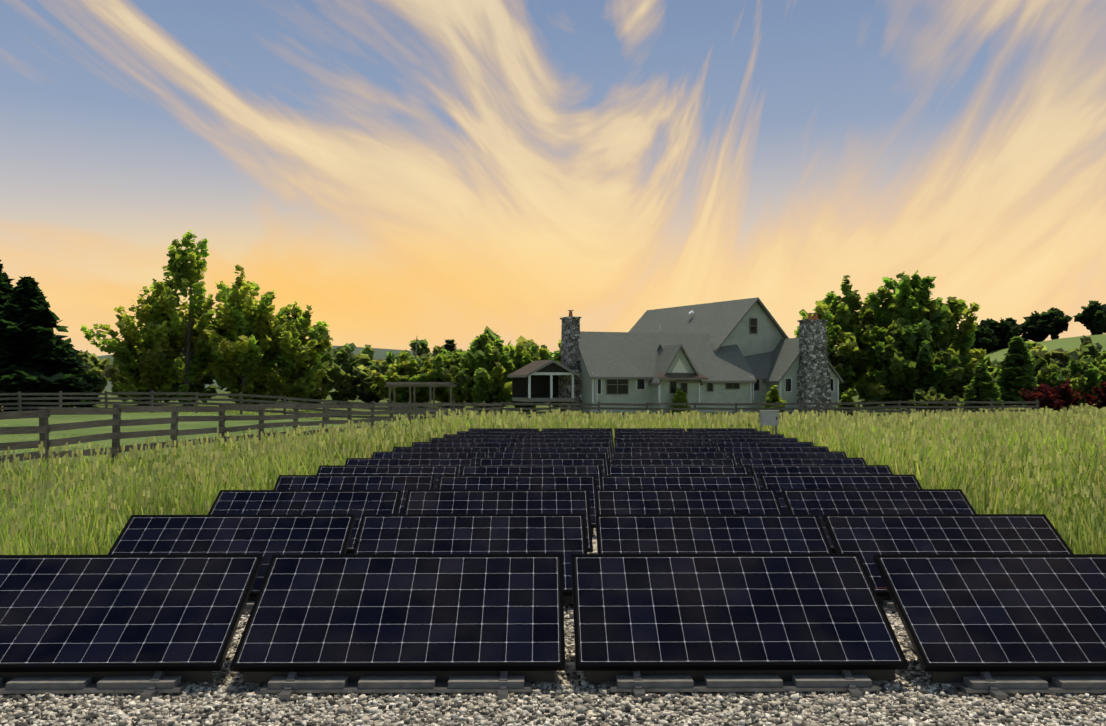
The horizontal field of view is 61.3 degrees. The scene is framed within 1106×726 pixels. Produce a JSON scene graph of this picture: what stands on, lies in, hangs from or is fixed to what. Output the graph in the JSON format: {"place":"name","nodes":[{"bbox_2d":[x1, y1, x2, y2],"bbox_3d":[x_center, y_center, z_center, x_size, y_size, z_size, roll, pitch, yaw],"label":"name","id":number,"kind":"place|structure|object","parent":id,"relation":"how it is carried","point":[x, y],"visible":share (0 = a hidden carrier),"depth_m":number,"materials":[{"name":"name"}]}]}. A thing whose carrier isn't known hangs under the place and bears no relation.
{"place":"outdoors","nodes":[
{"label":"outdoors","id":0,"kind":"place"},
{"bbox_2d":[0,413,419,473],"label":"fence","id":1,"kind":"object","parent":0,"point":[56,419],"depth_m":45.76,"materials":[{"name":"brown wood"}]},
{"bbox_2d":[97,345,431,359],"bbox_3d":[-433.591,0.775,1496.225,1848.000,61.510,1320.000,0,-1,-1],"label":"hill","id":2,"kind":"structure","parent":0,"point":[379,353],"depth_m":1388.97,"materials":[{"name":"green plant"}]},
{"bbox_2d":[0,390,1105,554],"bbox_3d":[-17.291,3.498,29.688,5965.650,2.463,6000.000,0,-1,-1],"label":"ground","id":3,"kind":"structure","parent":0,"point":[855,398],"depth_m":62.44,"materials":[{"name":"green plant"}]},
{"bbox_2d":[0,260,34,411],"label":"tree","id":4,"kind":"object","parent":3,"relation":"on","point":[6,287],"visible":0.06,"depth_m":77.16,"materials":[{"name":"green plant"}]},
{"bbox_2d":[0,276,101,411],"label":"tree","id":5,"kind":"object","parent":3,"relation":"on","point":[31,319],"visible":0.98,"depth_m":74.49,"materials":[{"name":"green plant"}]},
{"bbox_2d":[78,350,110,392],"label":"tree","id":6,"kind":"object","parent":3,"relation":"on","point":[97,368],"visible":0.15,"depth_m":168.94,"materials":[{"name":"green plant"}]},
{"bbox_2d":[101,359,148,404],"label":"hedge tree","id":7,"kind":"object","parent":3,"relation":"on","point":[110,374],"visible":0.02,"depth_m":131.25,"materials":[{"name":"green plant"}]},
{"bbox_2d":[80,286,196,405],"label":"tree","id":8,"kind":"object","parent":3,"relation":"on","point":[136,371],"visible":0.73,"depth_m":79.36,"materials":[{"name":"green plant"}]},
{"bbox_2d":[163,348,218,405],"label":"hedge tree","id":9,"kind":"object","parent":3,"relation":"on","point":[198,386],"visible":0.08,"depth_m":126.42,"materials":[{"name":"green plant"}]},
{"bbox_2d":[137,230,245,405],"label":"tree","id":10,"kind":"object","parent":3,"relation":"on","point":[184,273],"visible":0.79,"depth_m":78.99,"materials":[{"name":"green plant"}]},
{"bbox_2d":[207,303,286,403],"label":"tree","id":11,"kind":"object","parent":3,"relation":"on","point":[260,388],"visible":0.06,"depth_m":85.27,"materials":[{"name":"green plant"}]},
{"bbox_2d":[0,391,501,419],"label":"paddock fence","id":12,"kind":"object","parent":3,"relation":"on","point":[106,398],"visible":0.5,"depth_m":58.42,"materials":[{"name":"brown wood"}]},
{"bbox_2d":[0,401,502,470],"bbox_3d":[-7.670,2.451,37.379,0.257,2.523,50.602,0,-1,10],"label":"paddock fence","id":13,"kind":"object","parent":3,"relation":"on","point":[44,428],"visible":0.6,"depth_m":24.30,"materials":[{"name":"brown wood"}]},
{"bbox_2d":[190,264,320,403],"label":"tree","id":14,"kind":"object","parent":3,"relation":"on","point":[257,328],"visible":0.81,"depth_m":78.44,"materials":[{"name":"green plant"}]},
{"bbox_2d":[243,300,332,402],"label":"tree","id":15,"kind":"object","parent":3,"relation":"on","point":[300,366],"visible":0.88,"depth_m":79.81,"materials":[{"name":"green plant"}]},
{"bbox_2d":[305,344,336,402],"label":"hedge tree","id":16,"kind":"object","parent":3,"relation":"on","point":[318,393],"visible":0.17,"depth_m":140.29,"materials":[{"name":"green plant"}]},
{"bbox_2d":[322,343,375,403],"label":"hedge tree","id":17,"kind":"object","parent":3,"relation":"on","point":[341,366],"visible":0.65,"depth_m":134.62,"materials":[{"name":"green plant"}]},
{"bbox_2d":[344,363,380,402],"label":"hedge tree","id":18,"kind":"object","parent":3,"relation":"on","point":[361,389],"visible":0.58,"depth_m":129.81,"materials":[{"name":"green plant"}]},
{"bbox_2d":[356,351,410,402],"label":"hedge tree","id":19,"kind":"object","parent":3,"relation":"on","point":[384,367],"visible":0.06,"depth_m":129.46,"materials":[{"name":"green plant"}]},
{"bbox_2d":[367,352,430,407],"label":"tree","id":20,"kind":"object","parent":3,"relation":"on","point":[404,369],"visible":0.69,"depth_m":110.89,"materials":[{"name":"green plant"}]},
{"bbox_2d":[393,339,443,361],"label":"tree","id":21,"kind":"object","parent":3,"relation":"on","point":[422,345],"visible":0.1,"depth_m":194.95,"materials":[{"name":"green plant"}]},
{"bbox_2d":[384,382,456,407],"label":"pergola","id":22,"kind":"object","parent":3,"relation":"on","point":[419,384],"visible":0.81,"depth_m":98.17,"materials":[{"name":"brown wood"}]},
{"bbox_2d":[411,349,466,407],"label":"tree","id":23,"kind":"object","parent":3,"relation":"on","point":[444,360],"visible":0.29,"depth_m":110.17,"materials":[{"name":"green plant"}]},
{"bbox_2d":[447,329,514,412],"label":"tree","id":24,"kind":"object","parent":3,"relation":"on","point":[486,363],"visible":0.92,"depth_m":98.51,"materials":[{"name":"green plant"}]},
{"bbox_2d":[508,342,560,411],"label":"tree","id":25,"kind":"object","parent":3,"relation":"on","point":[521,355],"visible":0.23,"depth_m":102.55,"materials":[{"name":"green plant"}]},
{"bbox_2d":[0,528,1105,725],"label":"gravel pad","id":26,"kind":"object","parent":3,"relation":"on","point":[570,677],"depth_m":5.26,"materials":[{"name":"grey gravel"}]},
{"bbox_2d":[0,554,262,700],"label":"solar panel","id":27,"kind":"object","parent":26,"relation":"on","point":[150,625],"visible":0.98,"depth_m":5.80,"materials":[{"name":"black glass"}]},
{"bbox_2d":[107,514,354,611],"bbox_3d":[-2.721,1.648,7.723,1.960,0.642,1.050,0,-1,-1],"label":"solar panel","id":28,"kind":"object","parent":26,"relation":"on","point":[267,536],"visible":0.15,"depth_m":7.98,"materials":[{"name":"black glass"}]},
{"bbox_2d":[208,490,400,553],"bbox_3d":[-2.626,1.689,9.617,1.960,0.642,1.050,0,-1,0],"label":"solar panel","id":29,"kind":"object","parent":26,"relation":"on","point":[358,503],"visible":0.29,"depth_m":9.92,"materials":[{"name":"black glass"}]},
{"bbox_2d":[273,475,434,513],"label":"solar panel","id":30,"kind":"object","parent":26,"relation":"on","point":[404,484],"visible":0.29,"depth_m":11.65,"materials":[{"name":"black glass"}]},
{"bbox_2d":[316,465,458,489],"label":"solar panel","id":31,"kind":"object","parent":26,"relation":"on","point":[437,471],"visible":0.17,"depth_m":13.08,"materials":[{"name":"black glass"}]},
{"bbox_2d":[230,554,564,701],"bbox_3d":[-0.912,1.609,5.830,1.960,0.642,1.050,0,-1,-1],"label":"solar panel","id":32,"kind":"object","parent":26,"relation":"on","point":[404,623],"visible":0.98,"depth_m":5.76,"materials":[{"name":"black glass"}]},
{"bbox_2d":[345,458,472,474],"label":"solar panel","id":33,"kind":"object","parent":26,"relation":"on","point":[460,462],"visible":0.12,"depth_m":14.45,"materials":[{"name":"black glass"}]},
{"bbox_2d":[372,452,487,464],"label":"solar panel","id":34,"kind":"object","parent":26,"relation":"on","point":[475,456],"visible":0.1,"depth_m":15.88,"materials":[{"name":"black glass"}]},
{"bbox_2d":[392,447,498,457],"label":"solar panel","id":35,"kind":"object","parent":26,"relation":"on","point":[489,450],"visible":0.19,"depth_m":17.26,"materials":[{"name":"black glass"}]},
{"bbox_2d":[412,442,509,451],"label":"solar panel","id":36,"kind":"object","parent":26,"relation":"on","point":[501,445],"visible":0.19,"depth_m":18.78,"materials":[{"name":"black glass"}]},
{"bbox_2d":[352,514,586,609],"bbox_3d":[-0.692,1.649,7.759,1.960,0.642,1.050,0,-1,-1],"label":"solar panel","id":37,"kind":"object","parent":26,"relation":"on","point":[564,535],"visible":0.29,"depth_m":8.01,"materials":[{"name":"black glass"}]},
{"bbox_2d":[430,438,519,446],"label":"solar panel","id":38,"kind":"object","parent":26,"relation":"on","point":[511,440],"visible":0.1,"depth_m":20.40,"materials":[{"name":"black glass"}]},
{"bbox_2d":[443,434,525,441],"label":"solar panel","id":39,"kind":"object","parent":26,"relation":"on","point":[520,436],"visible":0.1,"depth_m":22.12,"materials":[{"name":"black glass"}]},
{"bbox_2d":[457,431,532,437],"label":"solar panel","id":40,"kind":"object","parent":26,"relation":"on","point":[527,433],"visible":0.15,"depth_m":23.94,"materials":[{"name":"black glass"}]},
{"bbox_2d":[403,489,592,551],"bbox_3d":[-0.587,1.689,9.655,1.960,0.642,1.050,0,-1,-1],"label":"solar panel","id":41,"kind":"object","parent":26,"relation":"on","point":[568,501],"visible":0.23,"depth_m":9.96,"materials":[{"name":"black glass"}]},
{"bbox_2d":[468,428,538,433],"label":"solar panel","id":42,"kind":"object","parent":26,"relation":"on","point":[534,430],"visible":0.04,"depth_m":25.97,"materials":[{"name":"black glass"}]},
{"bbox_2d":[437,475,596,533],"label":"solar panel","id":43,"kind":"object","parent":26,"relation":"on","point":[503,482],"visible":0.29,"depth_m":11.60,"materials":[{"name":"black glass"}]},
{"bbox_2d":[461,465,600,488],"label":"solar panel","id":44,"kind":"object","parent":26,"relation":"on","point":[595,470],"visible":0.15,"depth_m":13.11,"materials":[{"name":"black glass"}]},
{"bbox_2d":[479,458,606,474],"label":"solar panel","id":45,"kind":"object","parent":26,"relation":"on","point":[543,461],"visible":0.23,"depth_m":14.45,"materials":[{"name":"black glass"}]},
{"bbox_2d":[492,452,608,474],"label":"solar panel","id":46,"kind":"object","parent":26,"relation":"on","point":[550,455],"visible":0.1,"depth_m":15.84,"materials":[{"name":"black glass"}]},
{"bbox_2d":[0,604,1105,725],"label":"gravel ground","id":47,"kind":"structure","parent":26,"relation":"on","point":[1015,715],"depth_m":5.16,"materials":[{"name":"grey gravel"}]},
{"bbox_2d":[503,447,610,457],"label":"solar panel","id":48,"kind":"object","parent":26,"relation":"on","point":[556,449],"visible":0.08,"depth_m":17.25,"materials":[{"name":"black glass"}]},
{"bbox_2d":[514,442,611,456],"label":"solar panel","id":49,"kind":"object","parent":26,"relation":"on","point":[562,444],"visible":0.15,"depth_m":18.78,"materials":[{"name":"black glass"}]},
{"bbox_2d":[521,438,612,451],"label":"solar panel","id":50,"kind":"object","parent":26,"relation":"on","point":[566,439],"visible":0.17,"depth_m":20.42,"materials":[{"name":"black glass"}]},
{"bbox_2d":[530,434,613,450],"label":"solar panel","id":51,"kind":"object","parent":26,"relation":"on","point":[571,436],"visible":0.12,"depth_m":22.08,"materials":[{"name":"black glass"}]},
{"bbox_2d":[536,431,611,433],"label":"solar panel","id":52,"kind":"object","parent":26,"relation":"on","point":[573,432],"visible":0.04,"depth_m":23.97,"materials":[{"name":"black glass"}]},
{"bbox_2d":[614,431,690,433],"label":"solar panel","id":53,"kind":"object","parent":26,"relation":"on","point":[652,432],"visible":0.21,"depth_m":23.92,"materials":[{"name":"black glass"}]},
{"bbox_2d":[615,434,698,437],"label":"solar panel","id":54,"kind":"object","parent":26,"relation":"on","point":[656,435],"visible":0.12,"depth_m":22.10,"materials":[{"name":"black glass"}]},
{"bbox_2d":[614,438,703,442],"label":"solar panel","id":55,"kind":"object","parent":26,"relation":"on","point":[658,439],"visible":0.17,"depth_m":20.46,"materials":[{"name":"black glass"}]},
{"bbox_2d":[615,442,712,446],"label":"solar panel","id":56,"kind":"object","parent":26,"relation":"on","point":[630,444],"visible":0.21,"depth_m":18.82,"materials":[{"name":"black glass"}]},
{"bbox_2d":[612,446,718,451],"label":"solar panel","id":57,"kind":"object","parent":26,"relation":"on","point":[671,449],"visible":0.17,"depth_m":17.29,"materials":[{"name":"black glass"}]},
{"bbox_2d":[610,452,726,457],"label":"solar panel","id":58,"kind":"object","parent":26,"relation":"on","point":[668,454],"visible":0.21,"depth_m":15.88,"materials":[{"name":"black glass"}]},
{"bbox_2d":[608,458,735,464],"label":"solar panel","id":59,"kind":"object","parent":26,"relation":"on","point":[671,461],"visible":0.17,"depth_m":14.46,"materials":[{"name":"black glass"}]},
{"bbox_2d":[607,465,748,474],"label":"solar panel","id":60,"kind":"object","parent":26,"relation":"on","point":[677,469],"visible":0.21,"depth_m":13.08,"materials":[{"name":"black glass"}]},
{"bbox_2d":[600,475,759,488],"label":"solar panel","id":61,"kind":"object","parent":26,"relation":"on","point":[678,482],"visible":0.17,"depth_m":11.62,"materials":[{"name":"black glass"}]},
{"bbox_2d":[595,489,782,513],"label":"solar panel","id":62,"kind":"object","parent":26,"relation":"on","point":[687,501],"visible":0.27,"depth_m":10.01,"materials":[{"name":"black glass"}]},
{"bbox_2d":[595,514,832,553],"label":"solar panel","id":63,"kind":"object","parent":26,"relation":"on","point":[707,533],"visible":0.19,"depth_m":8.01,"materials":[{"name":"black glass"}]},
{"bbox_2d":[686,428,756,433],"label":"solar panel","id":64,"kind":"object","parent":26,"relation":"on","point":[692,430],"visible":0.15,"depth_m":26.01,"materials":[{"name":"black glass"}]},
{"bbox_2d":[693,431,770,437],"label":"solar panel","id":65,"kind":"object","parent":26,"relation":"on","point":[699,433],"visible":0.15,"depth_m":23.93,"materials":[{"name":"black glass"}]},
{"bbox_2d":[571,553,908,699],"bbox_3d":[1.109,1.609,5.849,1.960,0.642,1.050,0,-1,-1],"label":"solar panel","id":66,"kind":"object","parent":26,"relation":"on","point":[796,622],"visible":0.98,"depth_m":5.78,"materials":[{"name":"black glass"}]},
{"bbox_2d":[701,434,784,441],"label":"solar panel","id":67,"kind":"object","parent":26,"relation":"on","point":[704,436],"visible":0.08,"depth_m":22.09,"materials":[{"name":"black glass"}]},
{"bbox_2d":[707,438,797,445],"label":"solar panel","id":68,"kind":"object","parent":26,"relation":"on","point":[713,440],"visible":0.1,"depth_m":20.41,"materials":[{"name":"black glass"}]},
{"bbox_2d":[715,442,813,451],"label":"solar panel","id":69,"kind":"object","parent":26,"relation":"on","point":[719,444],"visible":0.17,"depth_m":18.80,"materials":[{"name":"black glass"}]},
{"bbox_2d":[722,446,828,457],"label":"solar panel","id":70,"kind":"object","parent":26,"relation":"on","point":[727,450],"visible":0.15,"depth_m":17.30,"materials":[{"name":"black glass"}]},
{"bbox_2d":[730,451,846,464],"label":"solar panel","id":71,"kind":"object","parent":26,"relation":"on","point":[812,454],"visible":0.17,"depth_m":15.90,"materials":[{"name":"black glass"}]},
{"bbox_2d":[738,458,866,474],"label":"solar panel","id":72,"kind":"object","parent":26,"relation":"on","point":[747,462],"visible":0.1,"depth_m":14.52,"materials":[{"name":"black glass"}]},
{"bbox_2d":[749,465,892,488],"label":"solar panel","id":73,"kind":"object","parent":26,"relation":"on","point":[757,471],"visible":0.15,"depth_m":13.13,"materials":[{"name":"black glass"}]},
{"bbox_2d":[760,475,921,513],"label":"solar panel","id":74,"kind":"object","parent":26,"relation":"on","point":[778,483],"visible":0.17,"depth_m":11.70,"materials":[{"name":"black glass"}]},
{"bbox_2d":[781,489,975,552],"bbox_3d":[3.478,1.690,9.694,1.960,0.642,1.050,0,-1,0],"label":"solar panel","id":75,"kind":"object","parent":26,"relation":"on","point":[819,502],"visible":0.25,"depth_m":10.00,"materials":[{"name":"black glass"}]},
{"bbox_2d":[822,514,1073,610],"bbox_3d":[3.366,1.648,7.751,1.960,0.642,1.050,0,-1,0],"label":"solar panel","id":76,"kind":"object","parent":26,"relation":"on","point":[866,537],"visible":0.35,"depth_m":8.01,"materials":[{"name":"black glass"}]},
{"bbox_2d":[873,554,1105,701],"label":"solar panel","id":77,"kind":"object","parent":26,"relation":"on","point":[997,626],"visible":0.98,"depth_m":5.81,"materials":[{"name":"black glass"}]},
{"bbox_2d":[507,297,842,416],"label":"house","id":78,"kind":"structure","parent":3,"relation":"on","point":[748,350],"depth_m":80.38,"materials":[{"name":"grey wood"}]},
{"bbox_2d":[666,387,691,415],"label":"shrub","id":79,"kind":"object","parent":3,"relation":"on","point":[680,396],"visible":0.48,"depth_m":76.57,"materials":[{"name":"green plant"}]},
{"bbox_2d":[758,410,779,433],"bbox_3d":[6.260,1.940,27.024,0.620,1.150,0.275,0,-1,-1],"label":"electrical box","id":80,"kind":"object","parent":3,"relation":"on","point":[769,417],"visible":0.73,"depth_m":26.91,"materials":[{"name":"metal"}]},
{"bbox_2d":[501,400,1038,418],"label":"fence","id":81,"kind":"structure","parent":3,"relation":"on","point":[818,408],"depth_m":63.16,"materials":[{"name":"brown wood"}]},
{"bbox_2d":[763,385,786,415],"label":"shrub","id":82,"kind":"object","parent":3,"relation":"on","point":[772,395],"visible":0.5,"depth_m":79.03,"materials":[{"name":"green plant"}]},
{"bbox_2d":[794,306,856,400],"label":"tree","id":83,"kind":"object","parent":3,"relation":"on","point":[844,369],"visible":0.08,"depth_m":98.49,"materials":[{"name":"green plant"}]},
{"bbox_2d":[812,275,878,405],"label":"tree","id":84,"kind":"object","parent":3,"relation":"on","point":[849,320],"visible":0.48,"depth_m":102.19,"materials":[{"name":"green plant"}]},
{"bbox_2d":[851,367,886,406],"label":"hedge tree","id":85,"kind":"object","parent":3,"relation":"on","point":[874,393],"visible":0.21,"depth_m":127.07,"materials":[{"name":"green plant"}]},
{"bbox_2d":[860,270,958,392],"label":"tree","id":86,"kind":"object","parent":3,"relation":"on","point":[907,302],"visible":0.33,"depth_m":98.61,"materials":[{"name":"green plant"}]},
{"bbox_2d":[872,318,964,409],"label":"tree","id":87,"kind":"object","parent":3,"relation":"on","point":[908,361],"visible":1,"depth_m":90.85,"materials":[{"name":"green plant"}]},
{"bbox_2d":[909,387,959,414],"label":"shrub","id":88,"kind":"object","parent":3,"relation":"on","point":[931,394],"visible":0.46,"depth_m":79.52,"materials":[{"name":"green plant"}]},
{"bbox_2d":[929,297,985,405],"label":"tree","id":89,"kind":"object","parent":3,"relation":"on","point":[962,339],"visible":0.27,"depth_m":102.32,"materials":[{"name":"green plant"}]},
{"bbox_2d":[959,363,1003,413],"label":"conifer tree","id":90,"kind":"object","parent":3,"relation":"on","point":[987,389],"visible":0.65,"depth_m":77.81,"materials":[{"name":"green plant"}]},
{"bbox_2d":[994,336,1038,408],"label":"tree","id":91,"kind":"object","parent":3,"relation":"on","point":[1017,368],"visible":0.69,"depth_m":85.64,"materials":[{"name":"green plant"}]},
{"bbox_2d":[992,349,1071,390],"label":"tree","id":92,"kind":"object","parent":3,"relation":"on","point":[1044,372],"visible":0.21,"depth_m":96.06,"materials":[{"name":"green plant"}]},
{"bbox_2d":[1019,379,1082,413],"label":"shrub","id":93,"kind":"object","parent":3,"relation":"on","point":[1058,398],"visible":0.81,"depth_m":73.20,"materials":[{"name":"red plant"}]},
{"bbox_2d":[1047,355,1105,405],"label":"tree","id":94,"kind":"object","parent":3,"relation":"on","point":[1087,376],"visible":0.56,"depth_m":92.22,"materials":[{"name":"green plant"}]},
{"bbox_2d":[1048,335,1105,368],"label":"hedge tree","id":95,"kind":"object","parent":3,"relation":"on","point":[1088,346],"visible":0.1,"depth_m":128.66,"materials":[{"name":"green plant"}]},
{"bbox_2d":[1084,382,1105,408],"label":"shrub","id":96,"kind":"object","parent":3,"relation":"on","point":[1101,397],"visible":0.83,"depth_m":73.21,"materials":[{"name":"red plant"}]},
{"bbox_2d":[0,0,1105,356],"label":"sky","id":97,"kind":"structure","parent":0,"point":[401,172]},
{"bbox_2d":[852,334,1105,390],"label":"hill meadow","id":98,"kind":"structure","parent":0,"point":[1067,344],"depth_m":383.60,"materials":[{"name":"green plant"}]},
{"bbox_2d":[968,327,994,353],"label":"hill tree","id":99,"kind":"object","parent":98,"relation":"on","point":[981,341],"visible":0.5,"depth_m":411.62,"materials":[{"name":"green plant"}]},
{"bbox_2d":[976,320,1001,347],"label":"hill tree","id":100,"kind":"object","parent":98,"relation":"on","point":[986,326],"visible":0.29,"depth_m":416.77,"materials":[{"name":"green plant"}]},
{"bbox_2d":[986,318,1020,350],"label":"hill tree","id":101,"kind":"object","parent":98,"relation":"on","point":[1005,330],"visible":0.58,"depth_m":420.83,"materials":[{"name":"green plant"}]},
{"bbox_2d":[1019,311,1055,341],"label":"hill tree","id":102,"kind":"object","parent":98,"relation":"on","point":[1035,327],"visible":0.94,"depth_m":425.66,"materials":[{"name":"green plant"}]},
{"bbox_2d":[1040,307,1072,339],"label":"hill tree","id":103,"kind":"object","parent":98,"relation":"on","point":[1057,317],"visible":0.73,"depth_m":423.53,"materials":[{"name":"green plant"}]},
{"bbox_2d":[1072,300,1105,334],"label":"hill tree","id":104,"kind":"object","parent":98,"relation":"on","point":[1091,317],"visible":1,"depth_m":409.40,"materials":[{"name":"green plant"}]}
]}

